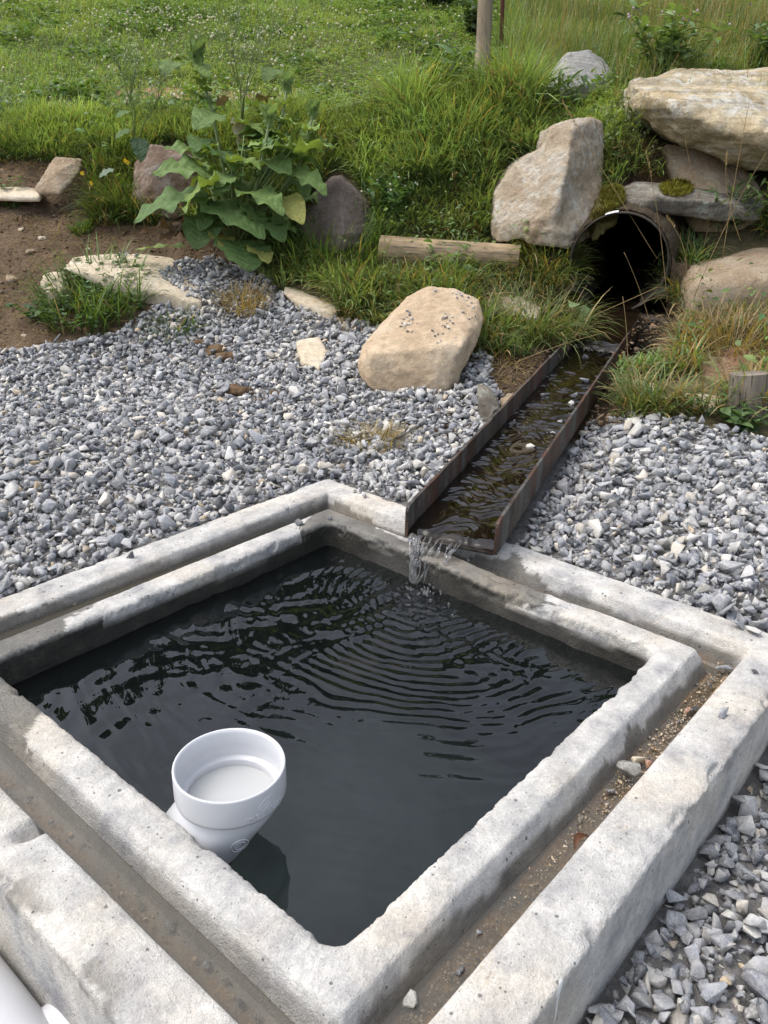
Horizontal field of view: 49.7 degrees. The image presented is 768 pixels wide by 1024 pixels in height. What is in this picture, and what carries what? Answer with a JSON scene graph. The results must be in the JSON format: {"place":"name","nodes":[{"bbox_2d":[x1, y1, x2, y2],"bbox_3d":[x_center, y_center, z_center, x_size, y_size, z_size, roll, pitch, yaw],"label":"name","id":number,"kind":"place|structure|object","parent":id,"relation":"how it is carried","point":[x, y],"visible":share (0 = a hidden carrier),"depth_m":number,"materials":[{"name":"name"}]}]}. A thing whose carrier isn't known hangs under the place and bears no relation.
{"place":"outdoors","nodes":[
{"label":"outdoors","id":0,"kind":"place"},
{"bbox_2d":[0,253,767,1023],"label":"gravel","id":1,"kind":"structure","parent":0,"point":[166,409],"depth_m":2.57,"materials":[{"name":"gravel"}]},
{"bbox_2d":[215,351,237,361],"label":"soil clod","id":2,"kind":"object","parent":1,"relation":"on","point":[225,355],"visible":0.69,"depth_m":3.66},
{"bbox_2d":[202,270,283,317],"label":"dry tuft","id":3,"kind":"object","parent":1,"relation":"on","point":[242,298],"visible":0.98,"depth_m":4.04,"materials":[{"name":"beige plant"}]},
{"bbox_2d":[0,0,767,1023],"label":"ground","id":4,"kind":"structure","parent":0,"point":[748,236],"depth_m":3.96,"materials":[{"name":"gravel"}]},
{"bbox_2d":[6,275,17,283],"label":"stone","id":5,"kind":"object","parent":4,"relation":"on","point":[10,279],"visible":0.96,"depth_m":4.23,"materials":[{"name":"stone"}]},
{"bbox_2d":[0,175,24,208],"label":"grass tuft","id":6,"kind":"object","parent":4,"relation":"on","point":[17,204],"visible":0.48,"depth_m":4.59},
{"bbox_2d":[0,187,43,201],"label":"flat stone","id":7,"kind":"object","parent":4,"relation":"on","point":[21,194],"visible":0.91,"depth_m":4.53,"materials":[{"name":"beige stone"}]},
{"bbox_2d":[0,956,68,1023],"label":"drain pipe","id":8,"kind":"object","parent":4,"relation":"on","point":[19,1004],"visible":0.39,"depth_m":1.09,"materials":[{"name":"white plastic"}]},
{"bbox_2d":[3,301,72,319],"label":"leafy weed","id":9,"kind":"object","parent":4,"relation":"on","point":[31,307],"visible":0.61,"depth_m":3.97,"materials":[{"name":"green plant"}]},
{"bbox_2d":[40,272,68,307],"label":"boulder","id":10,"kind":"object","parent":4,"relation":"on","point":[42,283],"visible":0.48,"depth_m":4.10,"materials":[{"name":"beige stone"}]},
{"bbox_2d":[35,157,82,195],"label":"flat stone","id":11,"kind":"object","parent":4,"relation":"on","point":[57,179],"visible":0.98,"depth_m":4.55,"materials":[{"name":"stone"}]},
{"bbox_2d":[65,216,95,236],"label":"grass tuft","id":12,"kind":"object","parent":4,"relation":"on","point":[86,225],"visible":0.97,"depth_m":4.45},
{"bbox_2d":[0,233,184,336],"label":"grass clump","id":13,"kind":"object","parent":4,"relation":"on","point":[98,308],"visible":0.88,"depth_m":3.99,"materials":[{"name":"plant"}]},
{"bbox_2d":[65,254,201,310],"bbox_3d":[-1.243,-1.188,4.331,0.722,0.296,0.734,1,23,0],"label":"flat stone","id":14,"kind":"object","parent":4,"relation":"on","point":[153,276],"visible":0.6,"depth_m":4.09,"materials":[{"name":"beige stone"}]},
{"bbox_2d":[98,24,174,177],"bbox_3d":[-1.292,-2.187,4.456,0.397,0.726,0.536,1,23,0],"label":"wiry weed","id":15,"kind":"object","parent":4,"relation":"on","point":[139,145],"visible":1,"depth_m":4.35,"materials":[{"name":"green plant"}]},
{"bbox_2d":[132,144,197,219],"bbox_3d":[-1.197,-1.862,4.664,0.376,0.375,0.526,1,23,0],"label":"boulder","id":16,"kind":"object","parent":4,"relation":"on","point":[157,156],"visible":0.52,"depth_m":4.49,"materials":[{"name":"brown stone"}]},
{"bbox_2d":[126,296,208,341],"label":"grass tuft","id":17,"kind":"object","parent":4,"relation":"on","point":[184,323],"visible":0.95,"depth_m":3.90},
{"bbox_2d":[192,339,203,344],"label":"soil clod","id":18,"kind":"object","parent":4,"relation":"on","point":[197,341],"visible":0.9,"depth_m":3.80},
{"bbox_2d":[205,344,225,355],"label":"soil clod","id":19,"kind":"object","parent":4,"relation":"on","point":[218,347],"visible":0.67,"depth_m":3.75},
{"bbox_2d":[133,27,334,271],"bbox_3d":[-0.747,-1.848,4.216,1.019,1.121,0.812,1,23,0],"label":"burdock plant","id":20,"kind":"object","parent":4,"relation":"on","point":[237,216],"visible":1,"depth_m":4.14,"materials":[{"name":"green plant"}]},
{"bbox_2d":[225,383,254,395],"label":"soil clod","id":21,"kind":"object","parent":4,"relation":"on","point":[236,390],"visible":0.77,"depth_m":3.32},
{"bbox_2d":[214,0,301,119],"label":"wiry weed","id":22,"kind":"object","parent":4,"relation":"on","point":[242,103],"visible":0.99,"depth_m":4.32,"materials":[{"name":"green plant"}]},
{"bbox_2d":[1,0,530,111],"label":"clover flowers","id":23,"kind":"object","parent":4,"relation":"on","point":[211,37],"visible":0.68,"depth_m":7.07,"materials":[{"name":"green plant"}]},
{"bbox_2d":[284,287,339,318],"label":"flat stone","id":24,"kind":"object","parent":4,"relation":"on","point":[296,297],"visible":0.78,"depth_m":4.02,"materials":[{"name":"beige stone"}]},
{"bbox_2d":[296,337,327,369],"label":"flat stone","id":25,"kind":"object","parent":4,"relation":"on","point":[312,351],"visible":0.78,"depth_m":3.61,"materials":[{"name":"beige stone"}]},
{"bbox_2d":[298,175,371,250],"bbox_3d":[-0.253,-1.617,4.479,0.400,0.374,0.662,1,23,0],"label":"boulder","id":26,"kind":"object","parent":4,"relation":"on","point":[341,190],"visible":0.69,"depth_m":4.31,"materials":[{"name":"grey stone"}]},
{"bbox_2d":[267,183,416,290],"bbox_3d":[-0.235,-1.451,4.241,0.944,0.564,0.968,1,23,0],"label":"grass tuft","id":27,"kind":"object","parent":4,"relation":"on","point":[361,237],"visible":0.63,"depth_m":4.19,"materials":[{"name":"plant"}]},
{"bbox_2d":[0,159,696,429],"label":"soil crumbs","id":28,"kind":"object","parent":4,"relation":"on","point":[607,419],"visible":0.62,"depth_m":3.92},
{"bbox_2d":[318,413,423,458],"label":"dry tuft","id":29,"kind":"object","parent":4,"relation":"on","point":[393,435],"visible":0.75,"depth_m":2.83,"materials":[{"name":"beige plant"}]},
{"bbox_2d":[0,479,767,1023],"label":"concrete basin","id":30,"kind":"object","parent":4,"relation":"on","point":[80,943],"visible":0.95,"depth_m":1.25,"materials":[{"name":"concrete"}]},
{"bbox_2d":[165,920,174,930],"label":"loose stone","id":31,"kind":"object","parent":30,"relation":"on","point":[170,925],"visible":1,"depth_m":1.13,"materials":[{"name":"stone"}]},
{"bbox_2d":[202,959,210,969],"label":"loose stone","id":32,"kind":"object","parent":30,"relation":"on","point":[206,964],"visible":1,"depth_m":1.08,"materials":[{"name":"stone"}]},
{"bbox_2d":[166,728,285,863],"bbox_3d":[-0.301,0.499,1.298,0.298,0.258,0.183,1,23,0],"label":"pipe fitting","id":33,"kind":"object","parent":30,"relation":"in","point":[229,786],"visible":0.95,"depth_m":1.28,"materials":[{"name":"white plastic"}]},
{"bbox_2d":[236,997,246,1008],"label":"loose stone","id":34,"kind":"object","parent":30,"relation":"on","point":[240,1003],"visible":1,"depth_m":1.03,"materials":[{"name":"stone"}]},
{"bbox_2d":[11,546,636,946],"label":"water","id":35,"kind":"structure","parent":30,"relation":"in","point":[417,734],"depth_m":1.61,"materials":[{"name":"liquid"}]},
{"bbox_2d":[388,533,468,616],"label":"falling water","id":36,"kind":"structure","parent":35,"relation":"on","point":[417,551],"depth_m":2.07,"materials":[{"name":"clear water"}]},
{"bbox_2d":[3,662,728,1023],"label":"grit","id":37,"kind":"object","parent":30,"relation":"in","point":[451,974],"visible":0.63,"depth_m":1.22,"materials":[{"name":"gravel"}]},
{"bbox_2d":[402,989,417,1007],"bbox_3d":[0.032,0.605,1.028,0.020,0.016,0.016,1,23,0],"label":"concrete flake","id":38,"kind":"object","parent":30,"relation":"on","point":[410,1000],"visible":1,"depth_m":1.03,"materials":[{"name":"concrete"}]},
{"bbox_2d":[454,966,464,976],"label":"loose stone","id":39,"kind":"object","parent":30,"relation":"on","point":[460,971],"visible":1,"depth_m":1.07,"materials":[{"name":"stone"}]},
{"bbox_2d":[573,832,588,849],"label":"fallen leaf","id":40,"kind":"object","parent":30,"relation":"on","point":[579,836],"visible":0.97,"depth_m":1.25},
{"bbox_2d":[616,760,641,777],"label":"loose stone","id":41,"kind":"object","parent":30,"relation":"on","point":[628,769],"visible":1,"depth_m":1.40,"materials":[{"name":"stone"}]},
{"bbox_2d":[631,756,646,762],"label":"loose stone","id":42,"kind":"object","parent":30,"relation":"on","point":[637,759],"visible":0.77,"depth_m":1.45,"materials":[{"name":"stone"}]},
{"bbox_2d":[645,759,652,768],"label":"loose stone","id":43,"kind":"object","parent":30,"relation":"on","point":[649,763],"visible":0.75,"depth_m":1.44,"materials":[{"name":"stone"}]},
{"bbox_2d":[718,707,728,718],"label":"loose stone","id":44,"kind":"object","parent":30,"relation":"on","point":[723,712],"visible":1,"depth_m":1.49,"materials":[{"name":"stone"}]},
{"bbox_2d":[715,665,733,669],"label":"loose stone","id":45,"kind":"object","parent":30,"relation":"on","point":[724,667],"visible":0.93,"depth_m":1.72,"materials":[{"name":"stone"}]},
{"bbox_2d":[730,619,743,629],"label":"loose stone","id":46,"kind":"object","parent":30,"relation":"on","point":[740,624],"visible":1,"depth_m":1.77,"materials":[{"name":"stone"}]},
{"bbox_2d":[746,625,761,633],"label":"loose stone","id":47,"kind":"object","parent":30,"relation":"on","point":[753,629],"visible":1,"depth_m":1.75,"materials":[{"name":"stone"}]},
{"bbox_2d":[0,20,767,423],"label":"grass","id":48,"kind":"structure","parent":4,"relation":"on","point":[458,144],"depth_m":4.49,"materials":[{"name":"plant"}]},
{"bbox_2d":[694,153,765,295],"bbox_3d":[1.524,-1.262,3.664,0.231,0.603,0.010,-4,24,-12],"label":"straw","id":49,"kind":"object","parent":48,"relation":"on","point":[724,228],"visible":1,"depth_m":3.68,"materials":[{"name":"beige plant"}]},
{"bbox_2d":[0,0,767,132],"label":"grass","id":50,"kind":"structure","parent":4,"relation":"on","point":[20,27],"depth_m":6.94,"materials":[{"name":"plant"}]},
{"bbox_2d":[595,90,651,159],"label":"leafy weed","id":51,"kind":"object","parent":50,"relation":"on","point":[635,134],"visible":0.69,"depth_m":4.27,"materials":[{"name":"green plant"}]},
{"bbox_2d":[609,0,757,74],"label":"thistle","id":52,"kind":"object","parent":50,"relation":"on","point":[673,37],"visible":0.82,"depth_m":5.03,"materials":[{"name":"green plant"}]},
{"bbox_2d":[360,168,424,219],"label":"leafy weed","id":53,"kind":"object","parent":4,"relation":"on","point":[387,194],"visible":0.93,"depth_m":4.36,"materials":[{"name":"green plant"}]},
{"bbox_2d":[358,286,483,392],"bbox_3d":[0.175,-0.722,3.446,0.445,0.359,0.662,7,24,13],"label":"boulder","id":54,"kind":"object","parent":4,"relation":"on","point":[394,356],"visible":0.98,"depth_m":3.24,"materials":[{"name":"beige stone"}]},
{"bbox_2d":[380,227,496,298],"bbox_3d":[0.292,-1.196,4.052,0.662,0.351,0.694,1,23,0],"label":"grass tuft","id":55,"kind":"object","parent":4,"relation":"on","point":[435,261],"visible":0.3,"depth_m":4.09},
{"bbox_2d":[416,43,477,89],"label":"thistle","id":56,"kind":"object","parent":4,"relation":"on","point":[446,47],"visible":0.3,"depth_m":4.88,"materials":[{"name":"green plant"}]},
{"bbox_2d":[378,235,520,267],"bbox_3d":[0.328,-1.296,4.186,0.711,0.148,0.143,7,24,8],"label":"log","id":57,"kind":"object","parent":4,"relation":"on","point":[480,249],"visible":0.52,"depth_m":4.13,"materials":[{"name":"wood"}]},
{"bbox_2d":[458,0,498,36],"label":"shrub","id":58,"kind":"object","parent":4,"relation":"on","point":[471,17],"visible":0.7,"depth_m":6.85,"materials":[{"name":"green plant"}]},
{"bbox_2d":[474,0,492,74],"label":"fence post","id":59,"kind":"object","parent":4,"relation":"on","point":[484,19],"visible":0.56,"depth_m":5.78,"materials":[{"name":"brown wood"}]},
{"bbox_2d":[477,383,499,421],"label":"boulder","id":60,"kind":"object","parent":4,"relation":"on","point":[488,404],"visible":0.78,"depth_m":2.97,"materials":[{"name":"grey stone"}]},
{"bbox_2d":[499,0,504,50],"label":"fence stake","id":61,"kind":"object","parent":4,"relation":"on","point":[502,3],"depth_m":6.46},
{"bbox_2d":[500,393,512,405],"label":"boulder","id":62,"kind":"object","parent":4,"relation":"on","point":[503,400],"visible":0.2,"depth_m":3.10,"materials":[{"name":"stone"}]},
{"bbox_2d":[476,296,539,324],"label":"flat stone","id":63,"kind":"object","parent":4,"relation":"on","point":[528,306],"visible":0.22,"depth_m":3.92,"materials":[{"name":"stone"}]},
{"bbox_2d":[405,328,631,554],"bbox_3d":[0.676,-0.463,3.158,0.242,0.180,2.620,11,25,20],"label":"steel channel","id":64,"kind":"object","parent":4,"relation":"on","point":[429,493],"visible":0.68,"depth_m":2.51,"materials":[{"name":"metal"}]},
{"bbox_2d":[521,333,601,360],"bbox_3d":[0.738,-0.697,3.557,0.416,0.130,0.007,-4,24,-13],"label":"straw","id":65,"kind":"object","parent":64,"relation":"on","point":[557,346],"visible":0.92,"depth_m":3.55,"materials":[{"name":"beige plant"}]},
{"bbox_2d":[454,262,627,368],"bbox_3d":[0.683,-0.921,3.809,0.926,0.378,0.938,1,23,0],"label":"grass tuft","id":66,"kind":"object","parent":4,"relation":"on","point":[557,311],"visible":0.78,"depth_m":3.79,"materials":[{"name":"plant"}]},
{"bbox_2d":[485,223,605,299],"bbox_3d":[0.807,-1.284,4.104,0.647,0.435,0.639,11,25,21],"label":"grass tuft","id":67,"kind":"object","parent":4,"relation":"on","point":[554,283],"visible":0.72,"depth_m":4.05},
{"bbox_2d":[490,117,603,248],"bbox_3d":[0.846,-1.725,4.314,0.592,0.606,0.825,1,23,0],"label":"boulder","id":68,"kind":"object","parent":4,"relation":"on","point":[550,188],"visible":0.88,"depth_m":4.09,"materials":[{"name":"stone"}]},
{"bbox_2d":[599,181,627,211],"bbox_3d":[1.163,-1.619,4.218,0.162,0.147,0.726,7,24,13],"label":"moss patch","id":69,"kind":"object","parent":68,"relation":"attached to","point":[607,197],"visible":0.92,"depth_m":4.03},
{"bbox_2d":[506,225,603,289],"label":"grass tuft","id":70,"kind":"object","parent":4,"relation":"on","point":[561,259],"visible":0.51,"depth_m":4.09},
{"bbox_2d":[536,67,600,109],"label":"leafy weed","id":71,"kind":"object","parent":4,"relation":"on","point":[576,90],"visible":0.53,"depth_m":4.74,"materials":[{"name":"green plant"}]},
{"bbox_2d":[564,300,590,336],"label":"nettle","id":72,"kind":"object","parent":4,"relation":"on","point":[572,305],"visible":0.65,"depth_m":3.84,"materials":[{"name":"green plant"}]},
{"bbox_2d":[545,50,612,103],"bbox_3d":[1.183,-2.651,5.154,0.408,0.428,0.738,12,25,23],"label":"boulder","id":73,"kind":"object","parent":4,"relation":"on","point":[578,64],"visible":0.44,"depth_m":4.98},
{"bbox_2d":[588,191,624,240],"bbox_3d":[1.103,-1.475,4.099,0.159,0.240,0.337,11,25,21],"label":"moss mound","id":74,"kind":"object","parent":4,"relation":"on","point":[596,229],"visible":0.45,"depth_m":4.00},
{"bbox_2d":[565,291,672,351],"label":"mud sill","id":75,"kind":"structure","parent":4,"relation":"on","point":[654,307],"depth_m":4.04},
{"bbox_2d":[569,211,669,308],"bbox_3d":[1.530,-1.718,5.147,0.464,0.518,2.699,8,24,16],"label":"culvert pipe","id":76,"kind":"object","parent":4,"relation":"on","point":[623,235],"visible":0.57,"depth_m":5.36,"materials":[{"name":"metal"}]},
{"bbox_2d":[590,205,617,222],"bbox_3d":[1.050,-1.431,3.974,0.159,0.086,0.105,19,29,35],"label":"moss patch","id":77,"kind":"object","parent":76,"relation":"on","point":[597,212],"visible":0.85,"depth_m":3.96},
{"bbox_2d":[562,99,656,258],"bbox_3d":[1.064,-1.560,3.894,0.528,0.686,0.012,10,25,20],"label":"straw","id":78,"kind":"object","parent":76,"relation":"on","point":[605,174],"visible":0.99,"depth_m":3.90,"materials":[{"name":"beige plant"}]},
{"bbox_2d":[566,199,682,285],"bbox_3d":[1.194,-1.358,4.135,0.586,0.415,0.364,8,24,15],"label":"soil collar","id":79,"kind":"object","parent":76,"relation":"attached to","point":[669,231],"visible":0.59,"depth_m":3.99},
{"bbox_2d":[622,296,627,395],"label":"straw","id":80,"kind":"object","parent":4,"relation":"on","point":[627,349],"visible":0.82,"depth_m":3.05,"materials":[{"name":"beige plant"}]},
{"bbox_2d":[486,0,767,90],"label":"tall grass","id":81,"kind":"structure","parent":4,"relation":"on","point":[600,10],"depth_m":5.97,"materials":[{"name":"plant"}]},
{"bbox_2d":[603,138,662,169],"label":"leafy weed","id":82,"kind":"object","parent":4,"relation":"on","point":[627,153],"visible":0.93,"depth_m":4.23,"materials":[{"name":"green plant"}]},
{"bbox_2d":[593,354,722,423],"bbox_3d":[0.984,-0.454,3.010,0.482,0.228,0.557,1,23,0],"label":"grass tuft","id":83,"kind":"object","parent":4,"relation":"on","point":[637,406],"visible":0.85,"depth_m":3.01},
{"bbox_2d":[602,370,671,388],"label":"straw","id":84,"kind":"object","parent":83,"relation":"on","point":[639,378],"visible":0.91,"depth_m":3.01,"materials":[{"name":"beige plant"}]},
{"bbox_2d":[666,215,686,277],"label":"straw","id":85,"kind":"object","parent":4,"relation":"on","point":[680,239],"visible":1,"depth_m":3.72,"materials":[{"name":"beige plant"}]},
{"bbox_2d":[647,383,721,413],"bbox_3d":[1.127,-0.414,3.133,0.313,0.075,0.337,1,23,0],"label":"flat stone","id":86,"kind":"object","parent":4,"relation":"on","point":[695,406],"visible":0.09,"depth_m":3.06,"materials":[{"name":"beige stone"}]},
{"bbox_2d":[636,247,734,313],"bbox_3d":[1.461,-1.096,3.956,0.540,0.314,0.565,1,23,0],"label":"grass tuft","id":87,"kind":"object","parent":4,"relation":"on","point":[675,292],"visible":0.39,"depth_m":3.93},
{"bbox_2d":[646,150,666,295],"bbox_3d":[1.222,-1.288,3.716,0.180,0.616,0.023,8,24,14],"label":"straw","id":88,"kind":"object","parent":87,"relation":"on","point":[658,220],"visible":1,"depth_m":3.71,"materials":[{"name":"beige plant"}]},
{"bbox_2d":[624,181,761,220],"bbox_3d":[1.548,-1.618,4.300,0.730,0.170,0.685,1,23,0],"label":"stone ledge","id":89,"kind":"object","parent":4,"relation":"on","point":[690,205],"visible":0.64,"depth_m":4.04,"materials":[{"name":"stone"}]},
{"bbox_2d":[613,128,681,182],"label":"dry tuft","id":90,"kind":"object","parent":89,"relation":"on","point":[654,153],"visible":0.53,"depth_m":4.31,"materials":[{"name":"green plant"}]},
{"bbox_2d":[658,176,695,196],"bbox_3d":[1.499,-1.669,4.230,0.198,0.097,0.612,10,25,19],"label":"moss patch","id":91,"kind":"object","parent":89,"relation":"on","point":[671,187],"visible":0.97,"depth_m":4.09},
{"bbox_2d":[654,221,738,267],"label":"grass tuft","id":92,"kind":"object","parent":4,"relation":"on","point":[694,251],"visible":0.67,"depth_m":4.12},
{"bbox_2d":[645,287,767,370],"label":"dry tuft","id":93,"kind":"object","parent":4,"relation":"on","point":[711,334],"visible":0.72,"depth_m":3.49,"materials":[{"name":"green plant"}]},
{"bbox_2d":[624,253,650,323],"bbox_3d":[1.105,-0.974,3.614,0.156,0.300,0.010,4,24,7],"label":"straw","id":94,"kind":"object","parent":93,"relation":"on","point":[640,291],"visible":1,"depth_m":3.62,"materials":[{"name":"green plant"}]},
{"bbox_2d":[661,144,764,231],"bbox_3d":[1.710,-1.735,4.431,0.474,0.411,0.647,1,23,0],"label":"boulder","id":95,"kind":"object","parent":4,"relation":"on","point":[718,172],"visible":0.41,"depth_m":4.24,"materials":[{"name":"stone"}]},
{"bbox_2d":[623,67,767,170],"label":"stone slab","id":96,"kind":"structure","parent":95,"relation":"on","point":[704,111],"depth_m":4.09,"materials":[{"name":"stone"}]},
{"bbox_2d":[708,301,727,383],"bbox_3d":[1.220,-0.567,2.990,0.160,0.372,0.014,9,25,17],"label":"straw","id":97,"kind":"object","parent":4,"relation":"on","point":[715,342],"visible":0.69,"depth_m":2.99,"materials":[{"name":"beige plant"}]},
{"bbox_2d":[676,247,767,315],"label":"boulder","id":98,"kind":"object","parent":4,"relation":"on","point":[746,274],"visible":0.57,"depth_m":3.81,"materials":[{"name":"stone"}]},
{"bbox_2d":[698,348,758,382],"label":"broken stone","id":99,"kind":"object","parent":4,"relation":"on","point":[725,358],"visible":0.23,"depth_m":3.30,"materials":[{"name":"beige stone"}]},
{"bbox_2d":[725,151,740,240],"bbox_3d":[1.660,-1.499,3.933,0.135,0.401,0.016,11,25,21],"label":"straw","id":100,"kind":"object","parent":4,"relation":"on","point":[728,198],"visible":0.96,"depth_m":3.94,"materials":[{"name":"beige plant"}]},
{"bbox_2d":[701,173,767,232],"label":"leafy weed","id":101,"kind":"object","parent":4,"relation":"on","point":[738,222],"visible":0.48,"depth_m":4.08,"materials":[{"name":"green plant"}]},
{"bbox_2d":[722,99,749,258],"bbox_3d":[1.559,-1.471,3.679,0.006,0.667,0.055,8,24,15],"label":"straw","id":102,"kind":"object","parent":4,"relation":"on","point":[734,184],"visible":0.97,"depth_m":3.68,"materials":[{"name":"beige plant"}]},
{"bbox_2d":[709,401,767,433],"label":"leafy weed","id":103,"kind":"object","parent":4,"relation":"on","point":[736,417],"visible":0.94,"depth_m":2.85,"materials":[{"name":"green plant"}]},
{"bbox_2d":[727,371,767,417],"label":"post stub","id":104,"kind":"object","parent":4,"relation":"on","point":[755,387],"visible":0.36,"depth_m":2.90,"materials":[{"name":"grey wood"}]},
{"bbox_2d":[741,22,767,67],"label":"leafy weed","id":105,"kind":"object","parent":4,"relation":"on","point":[756,33],"visible":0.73,"depth_m":5.26,"materials":[{"name":"green plant"}]},
{"bbox_2d":[0,156,767,415],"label":"dry grass","id":106,"kind":"structure","parent":0,"point":[495,354],"depth_m":3.97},
{"bbox_2d":[425,0,453,7],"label":"shrub","id":107,"kind":"object","parent":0,"point":[436,2],"visible":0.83,"depth_m":8.49,"materials":[{"name":"green plant"}]},
{"bbox_2d":[408,347,611,549],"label":"water","id":108,"kind":"structure","parent":0,"point":[469,504],"depth_m":2.54,"materials":[{"name":"liquid"}]},
{"bbox_2d":[573,261,643,352],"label":"water","id":109,"kind":"structure","parent":0,"point":[617,283],"depth_m":4.05,"materials":[{"name":"liquid"}]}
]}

